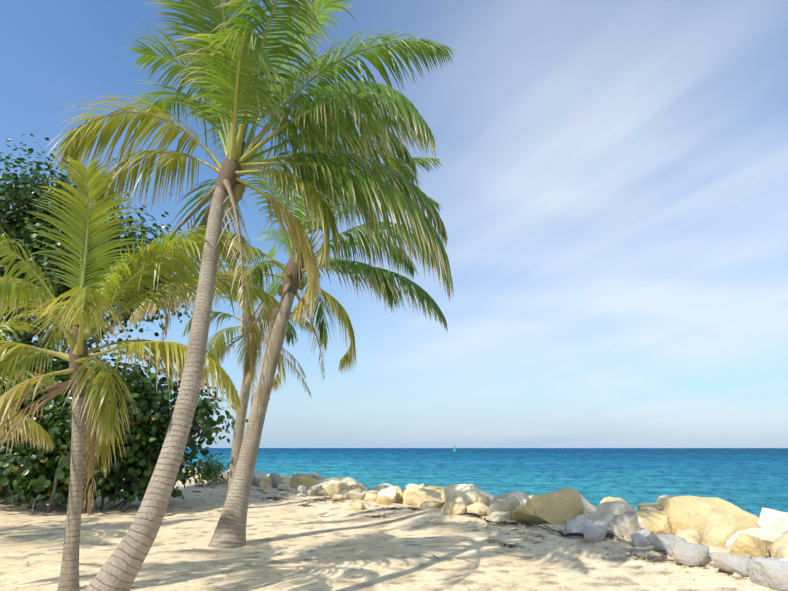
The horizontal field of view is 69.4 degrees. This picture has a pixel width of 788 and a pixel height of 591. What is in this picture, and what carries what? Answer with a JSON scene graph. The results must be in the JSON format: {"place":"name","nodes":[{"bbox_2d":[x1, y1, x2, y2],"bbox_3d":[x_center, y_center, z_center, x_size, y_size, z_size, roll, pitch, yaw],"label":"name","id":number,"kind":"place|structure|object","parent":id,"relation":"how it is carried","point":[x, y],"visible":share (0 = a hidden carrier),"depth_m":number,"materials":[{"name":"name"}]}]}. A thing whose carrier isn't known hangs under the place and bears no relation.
{"place":"outdoors","nodes":[
{"label":"outdoors","id":0,"kind":"place"},
{"bbox_2d":[0,478,775,590],"bbox_3d":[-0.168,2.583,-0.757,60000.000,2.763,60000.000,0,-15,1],"label":"sand ground","id":1,"kind":"structure","parent":0,"point":[175,561],"depth_m":8.14,"materials":[{"name":"beige sand"}]},
{"bbox_2d":[0,320,64,451],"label":"palm","id":2,"kind":"object","parent":1,"relation":"on","point":[37,431],"visible":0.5,"depth_m":9.93,"materials":[{"name":"green plant"}]},
{"bbox_2d":[0,363,171,504],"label":"leaves","id":3,"kind":"object","parent":1,"relation":"on","point":[2,492],"depth_m":15.54,"materials":[{"name":"green plant"}]},
{"bbox_2d":[0,133,200,498],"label":"tree","id":4,"kind":"object","parent":1,"relation":"on","point":[16,219],"visible":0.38,"depth_m":15.99,"materials":[{"name":"green plant"}]},
{"bbox_2d":[0,329,269,512],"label":"sea grape shrub","id":5,"kind":"object","parent":1,"relation":"on","point":[36,473],"visible":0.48,"depth_m":14.02,"materials":[{"name":"green plant"}]},
{"bbox_2d":[0,156,281,590],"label":"palm","id":6,"kind":"object","parent":1,"relation":"on","point":[79,332],"visible":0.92,"depth_m":6.45,"materials":[{"name":"green plant"}]},
{"bbox_2d":[189,449,229,485],"bbox_3d":[-6.919,6.562,21.596,2.341,1.409,2.265,0,-15,1],"label":"shrub","id":7,"kind":"object","parent":1,"relation":"on","point":[212,471],"visible":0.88,"depth_m":21.43,"materials":[{"name":"green plant"}]},
{"bbox_2d":[46,0,458,590],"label":"palm","id":8,"kind":"object","parent":1,"relation":"on","point":[218,59],"visible":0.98,"depth_m":6.94,"materials":[{"name":"green plant"}]},
{"bbox_2d":[183,225,341,494],"bbox_3d":[-3.593,1.705,14.748,4.623,7.489,4.142,0,-15,1],"label":"palm","id":9,"kind":"object","parent":1,"relation":"on","point":[217,351],"visible":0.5,"depth_m":14.77,"materials":[{"name":"green plant"}]},
{"bbox_2d":[128,98,447,548],"bbox_3d":[-1.556,0.375,10.883,5.128,8.198,5.165,-8,-17,28],"label":"palm","id":10,"kind":"object","parent":1,"relation":"on","point":[230,531],"visible":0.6,"depth_m":10.76,"materials":[{"name":"green plant"}]},
{"bbox_2d":[7,480,770,590],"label":"pebbles","id":11,"kind":"object","parent":1,"relation":"on","point":[526,525],"visible":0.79,"depth_m":9.28,"materials":[{"name":"beige stone"}]},
{"bbox_2d":[178,465,787,590],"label":"rocks","id":12,"kind":"object","parent":1,"relation":"on","point":[681,529],"visible":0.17,"depth_m":9.54,"materials":[{"name":"stone"}]},
{"bbox_2d":[459,513,606,536],"bbox_3d":[2.251,4.085,10.160,0.448,0.098,3.647,9,-17,-30],"label":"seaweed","id":13,"kind":"object","parent":1,"relation":"on","point":[560,533],"visible":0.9,"depth_m":10.19,"materials":[{"name":"plant"}]},
{"bbox_2d":[0,0,787,447],"label":"sky","id":14,"kind":"structure","parent":0,"point":[611,182],"materials":[{"name":"blue"}]},
{"bbox_2d":[183,448,787,516],"bbox_3d":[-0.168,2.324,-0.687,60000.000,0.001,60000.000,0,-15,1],"label":"sea","id":15,"kind":"structure","parent":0,"point":[753,481],"depth_m":66.37,"materials":[{"name":"blue liquid"}]}
]}

